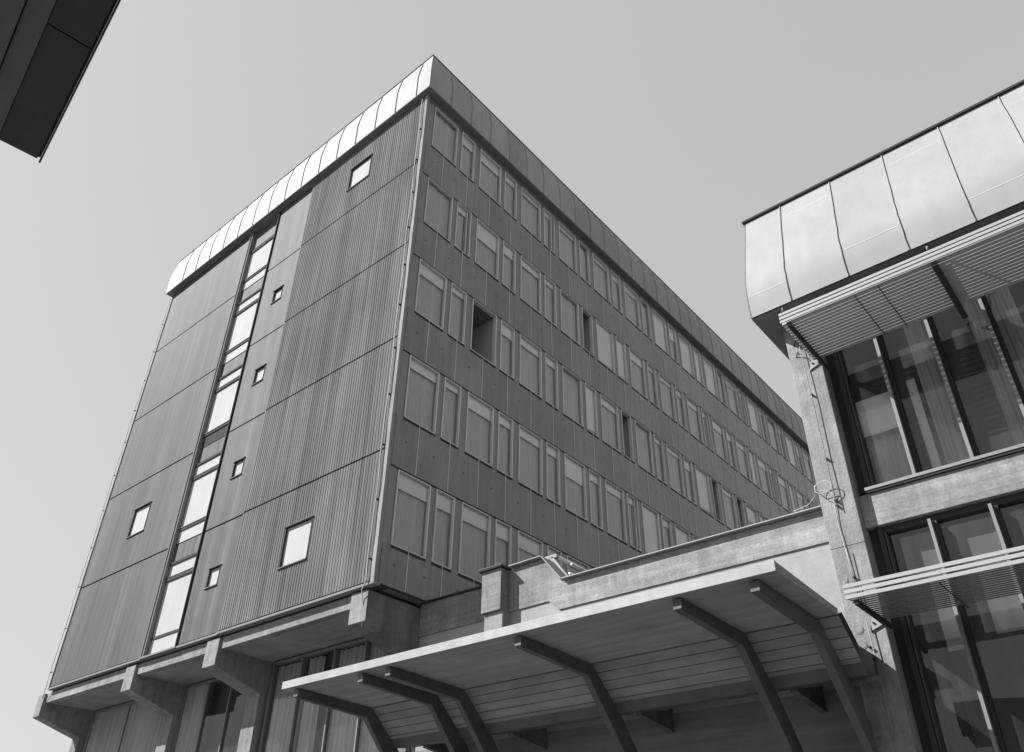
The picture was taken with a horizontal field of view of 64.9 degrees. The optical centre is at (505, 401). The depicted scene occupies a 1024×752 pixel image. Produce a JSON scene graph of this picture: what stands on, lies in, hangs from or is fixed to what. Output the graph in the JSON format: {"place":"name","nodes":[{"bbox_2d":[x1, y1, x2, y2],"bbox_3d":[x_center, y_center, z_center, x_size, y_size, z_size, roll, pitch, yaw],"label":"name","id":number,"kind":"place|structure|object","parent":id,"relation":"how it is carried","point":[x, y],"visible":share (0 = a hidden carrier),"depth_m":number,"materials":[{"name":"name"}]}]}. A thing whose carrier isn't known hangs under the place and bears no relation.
{"place":"outdoors","nodes":[
{"label":"outdoors","id":0,"kind":"place"},
{"bbox_2d":[32,54,820,751],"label":"office block","id":1,"kind":"structure","parent":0,"point":[434,326],"depth_m":23.73,"materials":[{"name":"metal"}]},
{"bbox_2d":[125,501,151,538],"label":"end window","id":2,"kind":"structure","parent":1,"relation":"in","point":[140,516],"depth_m":25.70,"materials":[{"name":"glass"}]},
{"bbox_2d":[148,632,177,654],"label":"stair window","id":3,"kind":"structure","parent":1,"relation":"in","point":[168,641],"depth_m":21.34,"materials":[{"name":"glass"}]},
{"bbox_2d":[153,573,191,636],"bbox_3d":[-8.928,5.512,21.856,1.596,1.560,0.050,-24,-41,33],"label":"stair window","id":4,"kind":"structure","parent":1,"relation":"in","point":[172,606],"depth_m":21.91,"materials":[{"name":"glass"}]},
{"bbox_2d":[169,556,195,576],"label":"stair window","id":5,"kind":"structure","parent":1,"relation":"in","point":[184,565],"depth_m":22.51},
{"bbox_2d":[177,521,204,543],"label":"stair window","id":6,"kind":"structure","parent":1,"relation":"in","point":[196,529],"depth_m":23.08,"materials":[{"name":"glass"}]},
{"bbox_2d":[181,469,216,526],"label":"stair window","id":7,"kind":"structure","parent":1,"relation":"in","point":[201,490],"depth_m":23.67,"materials":[{"name":"glass"}]},
{"bbox_2d":[194,454,220,476],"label":"stair window","id":8,"kind":"structure","parent":1,"relation":"in","point":[214,461],"depth_m":24.27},
{"bbox_2d":[202,425,227,447],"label":"stair window","id":9,"kind":"structure","parent":1,"relation":"in","point":[221,432],"depth_m":24.83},
{"bbox_2d":[206,380,238,432],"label":"stair window","id":10,"kind":"structure","parent":1,"relation":"in","point":[224,399],"depth_m":25.43,"materials":[{"name":"glass"}]},
{"bbox_2d":[217,367,241,388],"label":"stair window","id":11,"kind":"structure","parent":1,"relation":"in","point":[230,377],"depth_m":26.02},
{"bbox_2d":[224,341,247,363],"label":"stair window","id":12,"kind":"structure","parent":1,"relation":"in","point":[234,353],"depth_m":26.59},
{"bbox_2d":[227,302,257,350],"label":"stair window","id":13,"kind":"structure","parent":1,"relation":"in","point":[242,326],"depth_m":27.18,"materials":[{"name":"glass"}]},
{"bbox_2d":[245,239,272,278],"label":"stair window","id":14,"kind":"structure","parent":1,"relation":"in","point":[258,259],"depth_m":28.87,"materials":[{"name":"glass"}]},
{"bbox_2d":[265,662,300,751],"label":"wall panel","id":15,"kind":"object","parent":1,"relation":"in","point":[279,732],"depth_m":19.41,"materials":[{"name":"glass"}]},
{"bbox_2d":[276,515,313,569],"bbox_3d":[-4.895,3.349,18.950,1.120,1.076,0.160,-24,-41,33],"label":"end window","id":16,"kind":"structure","parent":1,"relation":"in","point":[296,540],"depth_m":18.99,"materials":[{"name":"glass"}]},
{"bbox_2d":[297,656,325,751],"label":"shop window","id":17,"kind":"structure","parent":1,"relation":"in","point":[309,715],"depth_m":18.66,"materials":[{"name":"glass"}]},
{"bbox_2d":[328,645,364,751],"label":"shop window","id":18,"kind":"structure","parent":1,"relation":"in","point":[343,725],"depth_m":17.84,"materials":[{"name":"glass"}]},
{"bbox_2d":[346,153,372,191],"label":"end window","id":19,"kind":"structure","parent":1,"relation":"in","point":[361,171],"depth_m":25.97,"materials":[{"name":"glass"}]},
{"bbox_2d":[360,644,387,751],"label":"shop window","id":20,"kind":"structure","parent":1,"relation":"in","point":[367,743],"depth_m":17.21,"materials":[{"name":"glass"}]},
{"bbox_2d":[390,469,430,561],"bbox_3d":[-2.138,2.565,17.957,0.187,1.866,1.060,-24,-41,33],"label":"window","id":21,"kind":"structure","parent":1,"relation":"in","point":[409,532],"depth_m":18.07,"materials":[{"name":"glass"}]},
{"bbox_2d":[403,355,439,436],"bbox_3d":[-2.080,-0.113,19.708,0.187,1.866,1.060,-24,-41,33],"label":"window","id":22,"kind":"structure","parent":1,"relation":"in","point":[422,387],"depth_m":19.84,"materials":[{"name":"glass"}]},
{"bbox_2d":[414,258,446,331],"bbox_3d":[-2.022,-2.791,21.458,0.187,1.866,1.060,-24,-41,33],"label":"window","id":23,"kind":"structure","parent":1,"relation":"in","point":[430,299],"depth_m":21.61,"materials":[{"name":"glass"}]},
{"bbox_2d":[423,177,452,242],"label":"window","id":24,"kind":"structure","parent":1,"relation":"in","point":[438,209],"depth_m":23.38,"materials":[{"name":"glass"}]},
{"bbox_2d":[431,489,454,572],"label":"window","id":25,"kind":"structure","parent":1,"relation":"in","point":[443,523],"depth_m":18.69,"materials":[{"name":"glass"}]},
{"bbox_2d":[431,107,458,167],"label":"window","id":26,"kind":"structure","parent":1,"relation":"in","point":[444,138],"depth_m":25.15,"materials":[{"name":"glass"}]},
{"bbox_2d":[440,377,461,449],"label":"window","id":27,"kind":"structure","parent":1,"relation":"in","point":[449,425],"depth_m":20.46,"materials":[{"name":"glass"}]},
{"bbox_2d":[447,282,466,345],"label":"window","id":28,"kind":"structure","parent":1,"relation":"in","point":[457,310],"depth_m":22.23,"materials":[{"name":"glass"}]},
{"bbox_2d":[454,202,471,258],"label":"window","id":29,"kind":"structure","parent":1,"relation":"in","point":[461,212],"depth_m":23.96,"materials":[{"name":"glass"}]},
{"bbox_2d":[459,132,475,182],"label":"window","id":30,"kind":"structure","parent":1,"relation":"in","point":[467,163],"depth_m":25.76,"materials":[{"name":"glass"}]},
{"bbox_2d":[457,502,490,584],"bbox_3d":[-0.775,3.460,19.281,0.187,1.866,1.060,-24,-41,33],"label":"window","id":31,"kind":"structure","parent":1,"relation":"in","point":[475,525],"depth_m":19.43,"materials":[{"name":"glass"}]},
{"bbox_2d":[460,298,496,367],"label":"window","id":32,"kind":"structure","parent":1,"relation":"in","point":[483,337],"depth_m":23.37,"materials":[{"name":"glass"}]},
{"bbox_2d":[464,392,493,468],"bbox_3d":[-0.717,0.782,21.031,0.187,1.866,1.060,-24,-41,33],"label":"window","id":33,"kind":"structure","parent":1,"relation":"in","point":[479,424],"depth_m":21.17,"materials":[{"name":"glass"}]},
{"bbox_2d":[474,218,498,281],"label":"window","id":34,"kind":"structure","parent":1,"relation":"in","point":[486,254],"depth_m":24.68,"materials":[{"name":"glass"}]},
{"bbox_2d":[478,149,501,205],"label":"window","id":35,"kind":"structure","parent":1,"relation":"in","point":[489,179],"depth_m":26.47,"materials":[{"name":"glass"}]},
{"bbox_2d":[493,519,511,567],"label":"window","id":36,"kind":"structure","parent":1,"relation":"in","point":[502,531],"depth_m":20.23,"materials":[{"name":"glass"}]},
{"bbox_2d":[496,411,512,480],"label":"window","id":37,"kind":"structure","parent":1,"relation":"in","point":[504,466],"depth_m":21.79,"materials":[{"name":"glass"}]},
{"bbox_2d":[499,319,514,380],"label":"window","id":38,"kind":"structure","parent":1,"relation":"in","point":[507,333],"depth_m":23.56,"materials":[{"name":"glass"}]},
{"bbox_2d":[501,240,515,295],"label":"window","id":39,"kind":"structure","parent":1,"relation":"in","point":[508,277],"depth_m":25.33,"materials":[{"name":"glass"}]},
{"bbox_2d":[503,171,516,220],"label":"window","id":40,"kind":"structure","parent":1,"relation":"in","point":[510,185],"depth_m":27.09,"materials":[{"name":"glass"}]},
{"bbox_2d":[517,530,542,562],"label":"window","id":41,"kind":"structure","parent":1,"relation":"in","point":[528,547],"depth_m":20.97,"materials":[{"name":"glass"}]},
{"bbox_2d":[518,424,542,497],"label":"window","id":42,"kind":"structure","parent":1,"relation":"in","point":[530,465],"depth_m":22.50,"materials":[{"name":"glass"}]},
{"bbox_2d":[519,334,541,399],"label":"window","id":43,"kind":"structure","parent":1,"relation":"in","point":[530,355],"depth_m":24.27,"materials":[{"name":"glass"}]},
{"bbox_2d":[520,255,540,315],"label":"window","id":44,"kind":"structure","parent":1,"relation":"in","point":[530,276],"depth_m":26.05,"materials":[{"name":"glass"}]},
{"bbox_2d":[520,187,540,242],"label":"window","id":45,"kind":"structure","parent":1,"relation":"in","point":[530,219],"depth_m":27.81,"materials":[{"name":"glass"}]},
{"bbox_2d":[543,207,554,254],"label":"window","id":46,"kind":"structure","parent":1,"relation":"in","point":[547,216],"depth_m":28.36,"materials":[{"name":"glass"}]},
{"bbox_2d":[544,275,556,327],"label":"window","id":47,"kind":"structure","parent":1,"relation":"in","point":[549,287],"depth_m":26.65,"materials":[{"name":"glass"}]},
{"bbox_2d":[544,352,558,411],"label":"window","id":48,"kind":"structure","parent":1,"relation":"in","point":[551,365],"depth_m":24.91,"materials":[{"name":"glass"}]},
{"bbox_2d":[545,441,560,507],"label":"window","id":49,"kind":"structure","parent":1,"relation":"in","point":[552,454],"depth_m":23.13,"materials":[{"name":"glass"}]},
{"bbox_2d":[558,221,576,274],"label":"window","id":50,"kind":"structure","parent":1,"relation":"in","point":[566,240],"depth_m":29.15,"materials":[{"name":"glass"}]},
{"bbox_2d":[560,288,579,346],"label":"window","id":51,"kind":"structure","parent":1,"relation":"in","point":[569,312],"depth_m":27.37,"materials":[{"name":"glass"}]},
{"bbox_2d":[561,365,583,428],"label":"window","id":52,"kind":"structure","parent":1,"relation":"in","point":[572,408],"depth_m":25.61,"materials":[{"name":"glass"}]},
{"bbox_2d":[564,453,587,522],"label":"window","id":53,"kind":"structure","parent":1,"relation":"in","point":[574,471],"depth_m":23.82,"materials":[{"name":"glass"}]},
{"bbox_2d":[566,555,588,573],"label":"window","id":54,"kind":"structure","parent":1,"relation":"in","point":[568,568],"depth_m":22.33,"materials":[{"name":"glass"}]},
{"bbox_2d":[578,240,590,286],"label":"window","id":55,"kind":"structure","parent":1,"relation":"in","point":[584,269],"depth_m":29.73,"materials":[{"name":"glass"}]},
{"bbox_2d":[581,307,593,357],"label":"window","id":56,"kind":"structure","parent":1,"relation":"in","point":[587,326],"depth_m":28.10,"materials":[{"name":"glass"}]},
{"bbox_2d":[584,382,597,438],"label":"window","id":57,"kind":"structure","parent":1,"relation":"in","point":[590,393],"depth_m":26.14,"materials":[{"name":"glass"}]},
{"bbox_2d":[588,469,603,531],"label":"window","id":58,"kind":"structure","parent":1,"relation":"in","point":[594,480],"depth_m":24.45,"materials":[{"name":"glass"}]},
{"bbox_2d":[592,253,610,304],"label":"window","id":59,"kind":"structure","parent":1,"relation":"in","point":[600,270],"depth_m":30.48,"materials":[{"name":"glass"}]},
{"bbox_2d":[595,319,615,374],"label":"window","id":60,"kind":"structure","parent":1,"relation":"in","point":[604,337],"depth_m":28.60,"materials":[{"name":"glass"}]},
{"bbox_2d":[599,394,620,453],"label":"window","id":61,"kind":"structure","parent":1,"relation":"in","point":[609,421],"depth_m":26.93,"materials":[{"name":"glass"}]},
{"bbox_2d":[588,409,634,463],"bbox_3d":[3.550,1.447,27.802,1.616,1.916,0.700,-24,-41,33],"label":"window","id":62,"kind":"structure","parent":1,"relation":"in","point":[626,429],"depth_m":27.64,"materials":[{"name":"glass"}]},
{"bbox_2d":[604,479,626,544],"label":"window","id":63,"kind":"structure","parent":1,"relation":"in","point":[614,496],"depth_m":25.17,"materials":[{"name":"glass"}]},
{"bbox_2d":[610,270,622,314],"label":"window","id":64,"kind":"structure","parent":1,"relation":"in","point":[615,280],"depth_m":31.06,"materials":[{"name":"glass"}]},
{"bbox_2d":[615,335,627,384],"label":"window","id":65,"kind":"structure","parent":1,"relation":"in","point":[620,345],"depth_m":29.23,"materials":[{"name":"glass"}]},
{"bbox_2d":[623,281,640,330],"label":"window","id":66,"kind":"structure","parent":1,"relation":"in","point":[630,297],"depth_m":31.80,"materials":[{"name":"glass"}]},
{"bbox_2d":[626,493,641,553],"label":"window","id":67,"kind":"structure","parent":1,"relation":"in","point":[632,501],"depth_m":25.72,"materials":[{"name":"glass"}]},
{"bbox_2d":[628,347,647,400],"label":"window","id":68,"kind":"structure","parent":1,"relation":"in","point":[636,362],"depth_m":30.03,"materials":[{"name":"glass"}]},
{"bbox_2d":[634,420,654,477],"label":"window","id":69,"kind":"structure","parent":1,"relation":"in","point":[643,443],"depth_m":28.26,"materials":[{"name":"glass"}]},
{"bbox_2d":[640,297,652,341],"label":"window","id":70,"kind":"structure","parent":1,"relation":"in","point":[644,312],"depth_m":32.38,"materials":[{"name":"glass"}]},
{"bbox_2d":[641,502,661,553],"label":"window","id":71,"kind":"structure","parent":1,"relation":"in","point":[650,518],"depth_m":26.50,"materials":[{"name":"glass"}]},
{"bbox_2d":[646,362,659,409],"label":"window","id":72,"kind":"structure","parent":1,"relation":"in","point":[651,372],"depth_m":30.62,"materials":[{"name":"glass"}]},
{"bbox_2d":[653,434,666,485],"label":"window","id":73,"kind":"structure","parent":1,"relation":"in","point":[657,441],"depth_m":28.85,"materials":[{"name":"glass"}]},
{"bbox_2d":[651,308,669,356],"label":"window","id":74,"kind":"structure","parent":1,"relation":"in","point":[659,325],"depth_m":33.02,"materials":[{"name":"glass"}]},
{"bbox_2d":[660,515,672,548],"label":"window","id":75,"kind":"structure","parent":1,"relation":"in","point":[665,523],"depth_m":27.32,"materials":[{"name":"glass"}]},
{"bbox_2d":[658,372,676,423],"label":"window","id":76,"kind":"structure","parent":1,"relation":"in","point":[666,387],"depth_m":31.37,"materials":[{"name":"glass"}]},
{"bbox_2d":[667,323,679,365],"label":"window","id":77,"kind":"structure","parent":1,"relation":"in","point":[671,331],"depth_m":33.71,"materials":[{"name":"glass"}]},
{"bbox_2d":[665,443,685,498],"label":"window","id":78,"kind":"structure","parent":1,"relation":"in","point":[673,457],"depth_m":29.60,"materials":[{"name":"glass"}]},
{"bbox_2d":[674,386,687,431],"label":"window","id":79,"kind":"structure","parent":1,"relation":"in","point":[678,393],"depth_m":31.94,"materials":[{"name":"glass"}]},
{"bbox_2d":[674,523,690,544],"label":"window","id":80,"kind":"structure","parent":1,"relation":"in","point":[682,536],"depth_m":28.04,"materials":[{"name":"glass"}]},
{"bbox_2d":[678,333,694,378],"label":"window","id":81,"kind":"structure","parent":1,"relation":"in","point":[685,347],"depth_m":34.35,"materials":[{"name":"glass"}]},
{"bbox_2d":[683,456,696,506],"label":"window","id":82,"kind":"structure","parent":1,"relation":"in","point":[687,464],"depth_m":30.18,"materials":[{"name":"glass"}]},
{"bbox_2d":[685,395,703,444],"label":"window","id":83,"kind":"structure","parent":1,"relation":"in","point":[692,408],"depth_m":32.70,"materials":[{"name":"glass"}]},
{"bbox_2d":[692,346,704,387],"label":"window","id":84,"kind":"structure","parent":1,"relation":"in","point":[697,360],"depth_m":34.96,"materials":[{"name":"glass"}]},
{"bbox_2d":[694,465,713,517],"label":"window","id":85,"kind":"structure","parent":1,"relation":"in","point":[702,480],"depth_m":30.83,"materials":[{"name":"glass"}]},
{"bbox_2d":[700,408,713,452],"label":"window","id":86,"kind":"structure","parent":1,"relation":"in","point":[704,414],"depth_m":33.21,"materials":[{"name":"glass"}]},
{"bbox_2d":[702,355,718,399],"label":"window","id":87,"kind":"structure","parent":1,"relation":"in","point":[710,378],"depth_m":35.67,"materials":[{"name":"glass"}]},
{"bbox_2d":[701,477,723,524],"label":"window","id":88,"kind":"structure","parent":1,"relation":"in","point":[716,507],"depth_m":31.55,"materials":[{"name":"glass"}]},
{"bbox_2d":[711,417,728,464],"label":"window","id":89,"kind":"structure","parent":1,"relation":"in","point":[718,431],"depth_m":34.02,"materials":[{"name":"glass"}]},
{"bbox_2d":[715,368,727,407],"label":"window","id":90,"kind":"structure","parent":1,"relation":"in","point":[720,377],"depth_m":36.35,"materials":[{"name":"glass"}]},
{"bbox_2d":[721,485,738,529],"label":"window","id":91,"kind":"structure","parent":1,"relation":"in","point":[727,496],"depth_m":32.29,"materials":[{"name":"glass"}]},
{"bbox_2d":[725,428,737,471],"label":"window","id":92,"kind":"structure","parent":1,"relation":"in","point":[729,439],"depth_m":34.60,"materials":[{"name":"glass"}]},
{"bbox_2d":[725,377,740,419],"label":"window","id":93,"kind":"structure","parent":1,"relation":"in","point":[730,387],"depth_m":37.12,"materials":[{"name":"glass"}]},
{"bbox_2d":[735,495,746,527],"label":"window","id":94,"kind":"structure","parent":1,"relation":"in","point":[740,506],"depth_m":33.03,"materials":[{"name":"glass"}]},
{"bbox_2d":[734,437,751,482],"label":"window","id":95,"kind":"structure","parent":1,"relation":"in","point":[740,447],"depth_m":35.35,"materials":[{"name":"glass"}]},
{"bbox_2d":[737,388,749,427],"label":"window","id":96,"kind":"structure","parent":1,"relation":"in","point":[740,393],"depth_m":37.60,"materials":[{"name":"glass"}]},
{"bbox_2d":[745,503,758,524],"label":"window","id":97,"kind":"structure","parent":1,"relation":"in","point":[752,518],"depth_m":33.76,"materials":[{"name":"glass"}]},
{"bbox_2d":[747,447,759,488],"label":"window","id":98,"kind":"structure","parent":1,"relation":"in","point":[753,467],"depth_m":35.86,"materials":[{"name":"glass"}]},
{"bbox_2d":[746,396,761,437],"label":"window","id":99,"kind":"structure","parent":1,"relation":"in","point":[752,410],"depth_m":38.33,"materials":[{"name":"glass"}]},
{"bbox_2d":[757,407,769,444],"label":"window","id":100,"kind":"structure","parent":1,"relation":"in","point":[761,414],"depth_m":38.98,"materials":[{"name":"glass"}]},
{"bbox_2d":[756,455,772,499],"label":"window","id":101,"kind":"structure","parent":1,"relation":"in","point":[762,466],"depth_m":36.68,"materials":[{"name":"glass"}]},
{"bbox_2d":[765,415,780,454],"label":"window","id":102,"kind":"structure","parent":1,"relation":"in","point":[771,427],"depth_m":39.77,"materials":[{"name":"glass"}]},
{"bbox_2d":[768,465,780,505],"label":"window","id":103,"kind":"structure","parent":1,"relation":"in","point":[771,470],"depth_m":37.17,"materials":[{"name":"glass"}]},
{"bbox_2d":[776,425,787,460],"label":"window","id":104,"kind":"structure","parent":1,"relation":"in","point":[780,433],"depth_m":40.31,"materials":[{"name":"glass"}]},
{"bbox_2d":[776,472,791,513],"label":"window","id":105,"kind":"structure","parent":1,"relation":"in","point":[782,483],"depth_m":38.01,"materials":[{"name":"glass"}]},
{"bbox_2d":[784,432,799,471],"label":"window","id":106,"kind":"structure","parent":1,"relation":"in","point":[789,441],"depth_m":40.98,"materials":[{"name":"glass"}]},
{"bbox_2d":[801,448,815,484],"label":"window","id":107,"kind":"structure","parent":1,"relation":"in","point":[806,457],"depth_m":42.43,"materials":[{"name":"glass"}]},
{"bbox_2d":[0,0,1023,751],"label":"sky","id":108,"kind":"structure","parent":0,"point":[676,123],"materials":[{"name":"grey"}]},
{"label":"ground","id":109,"kind":"structure","parent":0,"visible":0},
{"bbox_2d":[0,0,120,162],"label":"timber eave","id":110,"kind":"object","parent":109,"relation":"on","point":[48,48],"visible":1,"depth_m":4.93,"materials":[{"name":"wood"}]},
{"bbox_2d":[411,505,865,751],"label":"wing","id":111,"kind":"structure","parent":109,"relation":"on","point":[796,544],"depth_m":13.22,"materials":[{"name":"concrete"}]},
{"bbox_2d":[742,79,1023,751],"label":"glazed building","id":112,"kind":"structure","parent":109,"relation":"on","point":[914,432],"depth_m":12.20,"materials":[{"name":"concrete"}]},
{"bbox_2d":[282,560,883,751],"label":"entrance canopy","id":113,"kind":"object","parent":112,"relation":"attached to","point":[767,631],"visible":1,"depth_m":11.22,"materials":[{"name":"concrete"}]},
{"bbox_2d":[778,210,1023,370],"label":"slatted sunshade","id":114,"kind":"object","parent":112,"relation":"attached to","point":[957,276],"visible":1,"depth_m":11.47,"materials":[{"name":"metal"}]},
{"bbox_2d":[826,352,1023,751],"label":"window frame","id":115,"kind":"structure","parent":112,"relation":"in","point":[918,698],"depth_m":10.90,"materials":[{"name":"metal"}]},
{"bbox_2d":[842,545,1023,631],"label":"slatted sunshade","id":116,"kind":"object","parent":112,"relation":"attached to","point":[878,620],"visible":1,"depth_m":9.64,"materials":[{"name":"metal"}]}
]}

